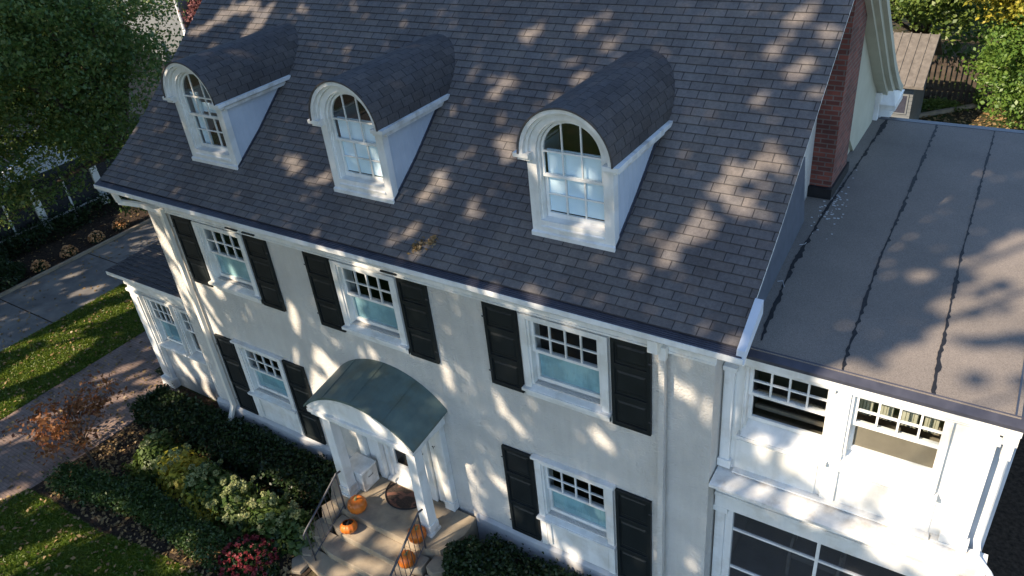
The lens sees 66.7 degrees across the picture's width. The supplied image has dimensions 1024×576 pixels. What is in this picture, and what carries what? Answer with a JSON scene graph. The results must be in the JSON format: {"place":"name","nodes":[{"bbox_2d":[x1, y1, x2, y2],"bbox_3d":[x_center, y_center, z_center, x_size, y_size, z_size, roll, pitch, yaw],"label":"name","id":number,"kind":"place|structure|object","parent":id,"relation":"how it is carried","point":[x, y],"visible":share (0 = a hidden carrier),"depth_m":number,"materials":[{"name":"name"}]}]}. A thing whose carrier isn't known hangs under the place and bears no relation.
{"place":"outdoors","nodes":[
{"label":"outdoors","id":0,"kind":"place"},
{"bbox_2d":[0,283,144,419],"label":"lawn","id":1,"kind":"structure","parent":0,"point":[59,333],"depth_m":21.51,"materials":[{"name":"green plant"}]},
{"bbox_2d":[0,221,158,351],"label":"driveway","id":2,"kind":"structure","parent":0,"point":[63,285],"depth_m":24.42,"materials":[{"name":"concrete"}]},
{"bbox_2d":[0,202,316,575],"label":"fallen leaves","id":3,"kind":"object","parent":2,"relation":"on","point":[285,569],"visible":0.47,"depth_m":17.27,"materials":[{"name":"brown plant"}]},
{"bbox_2d":[0,488,201,575],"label":"front lawn","id":4,"kind":"structure","parent":0,"point":[114,562],"depth_m":15.33,"materials":[{"name":"green plant"}]},
{"bbox_2d":[108,0,201,61],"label":"grey house","id":5,"kind":"structure","parent":0,"point":[178,15],"depth_m":35.72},
{"bbox_2d":[1,2,1023,575],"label":"ground","id":6,"kind":"structure","parent":0,"point":[599,490],"depth_m":28.96,"materials":[{"name":"green plant"}]},
{"bbox_2d":[0,196,149,292],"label":"side bed","id":7,"kind":"object","parent":6,"relation":"on","point":[55,246],"visible":0.33,"depth_m":27.60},
{"bbox_2d":[0,253,26,290],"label":"round shrub","id":8,"kind":"object","parent":7,"relation":"on","point":[11,267],"visible":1,"depth_m":24.91,"materials":[{"name":"green plant"}]},
{"bbox_2d":[30,259,50,272],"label":"mum plant","id":9,"kind":"object","parent":7,"relation":"on","point":[36,263],"visible":1,"depth_m":25.53,"materials":[{"name":"brown plant"}]},
{"bbox_2d":[1,210,83,258],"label":"foundation shrub","id":10,"kind":"object","parent":7,"relation":"on","point":[65,219],"visible":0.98,"depth_m":27.38,"materials":[{"name":"green plant"}]},
{"bbox_2d":[59,244,78,257],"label":"mum plant","id":11,"kind":"object","parent":7,"relation":"on","point":[67,248],"visible":1,"depth_m":26.25,"materials":[{"name":"brown plant"}]},
{"bbox_2d":[87,230,105,243],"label":"mum plant","id":12,"kind":"object","parent":7,"relation":"on","point":[94,238],"visible":1,"depth_m":27.01,"materials":[{"name":"brown plant"}]},
{"bbox_2d":[69,191,134,223],"bbox_3d":[-14.974,-3.655,29.777,1.519,0.807,4.062,15,38,30],"label":"foundation shrub","id":13,"kind":"object","parent":7,"relation":"on","point":[80,213],"visible":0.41,"depth_m":28.80,"materials":[{"name":"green plant"}]},
{"bbox_2d":[111,217,128,230],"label":"mum plant","id":14,"kind":"object","parent":7,"relation":"on","point":[118,223],"visible":1,"depth_m":27.75,"materials":[{"name":"orange plant"}]},
{"bbox_2d":[118,196,152,225],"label":"rose bush","id":15,"kind":"object","parent":7,"relation":"on","point":[126,210],"visible":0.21,"depth_m":27.90,"materials":[{"name":"green plant"}]},
{"bbox_2d":[0,218,150,297],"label":"kerb","id":16,"kind":"structure","parent":6,"relation":"on","point":[51,269],"depth_m":26.05,"materials":[{"name":"concrete"}]},
{"bbox_2d":[0,27,164,247],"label":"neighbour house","id":17,"kind":"structure","parent":6,"relation":"on","point":[96,175],"depth_m":28.41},
{"bbox_2d":[0,331,178,504],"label":"brick walk","id":18,"kind":"structure","parent":6,"relation":"on","point":[16,447],"depth_m":19.06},
{"bbox_2d":[0,0,197,231],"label":"oak tree","id":19,"kind":"object","parent":6,"relation":"on","point":[66,71],"visible":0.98,"depth_m":21.24,"materials":[{"name":"green plant"}]},
{"bbox_2d":[33,388,322,575],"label":"planting bed","id":20,"kind":"object","parent":6,"relation":"on","point":[115,519],"visible":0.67,"depth_m":16.24,"materials":[{"name":"brown soil"}]},
{"bbox_2d":[2,370,126,470],"bbox_3d":[-9.897,3.154,17.726,2.625,1.733,2.684,15,38,30],"label":"maple tree","id":21,"kind":"object","parent":20,"relation":"on","point":[75,407],"visible":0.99,"depth_m":17.31,"materials":[{"name":"orange plant"}]},
{"bbox_2d":[41,457,236,574],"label":"hedge","id":22,"kind":"object","parent":20,"relation":"on","point":[130,497],"visible":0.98,"depth_m":15.67,"materials":[{"name":"green plant"}]},
{"bbox_2d":[119,454,166,491],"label":"ground cover plant","id":23,"kind":"object","parent":20,"relation":"on","point":[139,472],"visible":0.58,"depth_m":16.78,"materials":[{"name":"green plant"}]},
{"bbox_2d":[132,428,186,476],"bbox_3d":[-7.760,3.539,17.012,1.202,0.852,1.054,15,38,30],"label":"hydrangea bush","id":24,"kind":"object","parent":20,"relation":"on","point":[155,444],"visible":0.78,"depth_m":16.85,"materials":[{"name":"green plant"}]},
{"bbox_2d":[156,443,210,498],"bbox_3d":[-6.998,3.789,16.427,1.306,0.892,1.245,15,38,30],"label":"hydrangea bush","id":25,"kind":"object","parent":20,"relation":"on","point":[180,460],"visible":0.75,"depth_m":16.24,"materials":[{"name":"green plant"}]},
{"bbox_2d":[178,486,219,521],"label":"yellow leaved plant","id":26,"kind":"object","parent":20,"relation":"on","point":[189,499],"visible":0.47,"depth_m":15.61,"materials":[{"name":"green plant"}]},
{"bbox_2d":[182,458,238,514],"bbox_3d":[-6.194,3.991,15.918,1.207,0.937,1.195,-11,32,-7],"label":"hydrangea bush","id":27,"kind":"object","parent":20,"relation":"on","point":[201,476],"visible":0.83,"depth_m":15.70,"materials":[{"name":"green plant"}]},
{"bbox_2d":[127,383,336,518],"bbox_3d":[-6.111,3.337,17.067,6.505,0.816,1.323,15,38,30],"label":"hedge","id":28,"kind":"object","parent":20,"relation":"on","point":[292,470],"visible":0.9,"depth_m":16.79,"materials":[{"name":"green plant"}]},
{"bbox_2d":[205,474,267,536],"bbox_3d":[-5.445,4.197,15.411,1.243,0.991,1.252,-8,32,-3],"label":"hydrangea bush","id":29,"kind":"object","parent":20,"relation":"on","point":[237,493],"visible":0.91,"depth_m":15.18,"materials":[{"name":"green plant"}]},
{"bbox_2d":[214,533,282,575],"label":"red mum bush","id":30,"kind":"object","parent":20,"relation":"on","point":[226,568],"visible":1,"depth_m":14.29,"materials":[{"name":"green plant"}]},
{"bbox_2d":[237,490,298,550],"bbox_3d":[-4.680,4.393,15.009,1.266,0.940,1.167,-3,32,6],"label":"hydrangea bush","id":31,"kind":"object","parent":20,"relation":"on","point":[271,509],"visible":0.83,"depth_m":14.81,"materials":[{"name":"green plant"}]},
{"bbox_2d":[274,505,315,556],"bbox_3d":[-4.080,4.538,14.758,1.005,0.850,0.909,15,38,30],"label":"hydrangea bush","id":32,"kind":"object","parent":20,"relation":"on","point":[297,522],"visible":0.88,"depth_m":14.58,"materials":[{"name":"green plant"}]},
{"bbox_2d":[174,0,200,26],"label":"plum tree","id":33,"kind":"object","parent":6,"relation":"on","point":[191,12],"visible":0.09,"depth_m":34.68,"materials":[{"name":"red plant"}]},
{"bbox_2d":[292,470,479,575],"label":"front steps","id":34,"kind":"structure","parent":6,"relation":"on","point":[377,542],"depth_m":14.24,"materials":[{"name":"stone"}]},
{"bbox_2d":[340,519,356,533],"bbox_3d":[-3.026,4.395,14.387,0.324,0.277,0.323,15,38,30],"label":"pumpkin","id":35,"kind":"object","parent":34,"relation":"on","point":[348,526],"visible":1,"depth_m":14.30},
{"bbox_2d":[347,495,366,513],"bbox_3d":[-2.906,4.011,14.536,0.366,0.396,0.363,15,38,30],"label":"pumpkin","id":36,"kind":"object","parent":34,"relation":"on","point":[356,504],"visible":1,"depth_m":14.45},
{"bbox_2d":[349,452,378,491],"bbox_3d":[-2.930,3.590,15.135,0.518,0.490,0.425,15,38,30],"label":"deck box","id":37,"kind":"object","parent":34,"relation":"on","point":[365,471],"visible":0.87,"depth_m":15.00,"materials":[{"name":"white paint"}]},
{"bbox_2d":[385,481,416,509],"bbox_3d":[-2.088,4.002,14.765,0.966,0.031,0.484,15,38,30],"label":"doormat","id":38,"kind":"object","parent":34,"relation":"on","point":[399,497],"visible":0.77,"depth_m":14.80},
{"bbox_2d":[397,550,415,568],"bbox_3d":[-1.856,4.704,13.583,0.325,0.365,0.325,15,38,30],"label":"pumpkin","id":39,"kind":"object","parent":34,"relation":"on","point":[405,561],"visible":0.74,"depth_m":13.50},
{"bbox_2d":[407,524,426,543],"bbox_3d":[-1.695,4.337,13.825,0.345,0.370,0.346,15,38,30],"label":"pumpkin","id":40,"kind":"object","parent":34,"relation":"on","point":[419,534],"visible":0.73,"depth_m":13.74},
{"bbox_2d":[441,533,590,575],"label":"hedge","id":41,"kind":"object","parent":6,"relation":"on","point":[494,557],"visible":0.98,"depth_m":13.37,"materials":[{"name":"green plant"}]},
{"bbox_2d":[94,0,1023,575],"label":"house","id":42,"kind":"structure","parent":6,"relation":"on","point":[712,286],"depth_m":11.35,"materials":[{"name":"paint"}]},
{"bbox_2d":[142,294,189,356],"bbox_3d":[-8.109,0.849,18.291,1.060,1.423,0.260,15,38,30],"label":"window","id":43,"kind":"structure","parent":42,"relation":"in","point":[169,333],"depth_m":18.45,"materials":[{"name":"white paint"}]},
{"bbox_2d":[172,306,206,365],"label":"window","id":44,"kind":"structure","parent":42,"relation":"in","point":[192,343],"depth_m":18.00,"materials":[{"name":"white paint"}]},
{"bbox_2d":[191,220,262,303],"bbox_3d":[-5.321,-0.503,14.623,1.450,1.483,0.260,15,38,30],"label":"window","id":45,"kind":"structure","parent":42,"relation":"in","point":[218,263],"depth_m":14.73,"materials":[{"name":"white paint"}]},
{"bbox_2d":[230,338,304,434],"bbox_3d":[-5.031,2.072,16.244,1.470,2.090,0.260,15,38,30],"label":"window","id":46,"kind":"structure","parent":42,"relation":"in","point":[273,409],"depth_m":16.31,"materials":[{"name":"white paint"}]},
{"bbox_2d":[329,259,410,353],"bbox_3d":[-2.321,0.285,12.836,1.450,1.483,0.260,15,38,30],"label":"window","id":47,"kind":"structure","parent":42,"relation":"in","point":[380,313],"depth_m":12.93,"materials":[{"name":"white paint"}]},
{"bbox_2d":[395,450,407,465],"bbox_3d":[-1.902,2.830,14.641,1.080,2.000,0.060,15,38,30],"label":"front door","id":48,"kind":"structure","parent":42,"relation":"in","point":[401,457],"depth_m":15.15,"materials":[{"name":"paint"}]},
{"bbox_2d":[389,447,430,488],"bbox_3d":[-1.995,2.941,14.533,0.950,1.943,0.117,15,38,30],"label":"storm door","id":49,"kind":"structure","parent":42,"relation":"in","point":[403,470],"depth_m":15.06,"materials":[{"name":"white paint"}]},
{"bbox_2d":[407,236,426,254],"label":"dry leaf clump","id":50,"kind":"object","parent":42,"relation":"on","point":[416,246],"visible":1,"depth_m":11.15,"materials":[{"name":"brown plant"}]},
{"bbox_2d":[419,229,439,247],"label":"dry leaf clump","id":51,"kind":"object","parent":42,"relation":"on","point":[431,242],"visible":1,"depth_m":11.12,"materials":[{"name":"brown plant"}]},
{"bbox_2d":[518,312,611,421],"bbox_3d":[0.763,1.095,10.999,1.450,1.483,0.260,15,38,30],"label":"window","id":52,"kind":"structure","parent":42,"relation":"in","point":[565,371],"depth_m":11.07,"materials":[{"name":"white paint"}]},
{"bbox_2d":[530,453,616,573],"bbox_3d":[1.053,3.670,12.620,1.470,2.090,0.260,15,38,30],"label":"window","id":53,"kind":"structure","parent":42,"relation":"in","point":[597,550],"depth_m":12.66,"materials":[{"name":"white paint"}]},
{"bbox_2d":[736,366,836,466],"bbox_3d":[3.433,1.515,9.717,1.130,1.248,0.260,15,38,30],"label":"window","id":54,"kind":"structure","parent":42,"relation":"in","point":[806,445],"depth_m":9.85,"materials":[{"name":"white paint"}]},
{"bbox_2d":[835,394,953,502],"bbox_3d":[4.513,1.751,9.150,1.130,1.248,0.412,15,38,30],"label":"window","id":55,"kind":"structure","parent":42,"relation":"in","point":[907,463],"depth_m":9.23,"materials":[{"name":"white paint"}]},
{"bbox_2d":[891,31,942,119],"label":"shed","id":56,"kind":"structure","parent":6,"relation":"on","point":[916,53],"depth_m":26.46,"materials":[{"name":"brown"}]},
{"bbox_2d":[893,94,908,114],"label":"window","id":57,"kind":"structure","parent":56,"relation":"in","point":[902,107],"depth_m":26.58,"materials":[{"name":"grey"}]},
{"bbox_2d":[889,0,990,70],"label":"lime leaved tree","id":58,"kind":"object","parent":6,"relation":"on","point":[915,13],"visible":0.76,"depth_m":27.97,"materials":[{"name":"green plant"}]},
{"bbox_2d":[919,104,974,117],"bbox_3d":[16.523,-6.748,29.631,2.404,0.140,0.141,-11,32,-8],"label":"bed edging","id":59,"kind":"object","parent":6,"relation":"on","point":[944,111],"visible":0.67,"depth_m":29.57,"materials":[{"name":"stone"}]},
{"bbox_2d":[922,84,986,111],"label":"creeping plant","id":60,"kind":"object","parent":6,"relation":"on","point":[938,103],"visible":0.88,"depth_m":29.87,"materials":[{"name":"green plant"}]},
{"bbox_2d":[901,0,1021,83],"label":"dark tree","id":61,"kind":"object","parent":6,"relation":"on","point":[968,50],"visible":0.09,"depth_m":31.61,"materials":[{"name":"green plant"}]},
{"bbox_2d":[918,94,1023,129],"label":"fallen leaves","id":62,"kind":"object","parent":6,"relation":"on","point":[971,120],"visible":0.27,"depth_m":29.00,"materials":[{"name":"brown plant"}]},
{"bbox_2d":[924,55,1023,103],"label":"wooden fence","id":63,"kind":"object","parent":6,"relation":"on","point":[945,89],"visible":0.21,"depth_m":30.23,"materials":[{"name":"brown wood"}]},
{"bbox_2d":[955,0,1023,37],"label":"yellow maple","id":64,"kind":"object","parent":6,"relation":"on","point":[1014,7],"visible":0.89,"depth_m":25.33,"materials":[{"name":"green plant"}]},
{"bbox_2d":[956,0,1023,128],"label":"bushy green tree","id":65,"kind":"object","parent":6,"relation":"on","point":[1002,80],"visible":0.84,"depth_m":25.55,"materials":[{"name":"green plant"}]},
{"bbox_2d":[981,433,1023,575],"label":"side yard","id":66,"kind":"structure","parent":6,"relation":"on","point":[1003,548],"depth_m":13.69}
]}

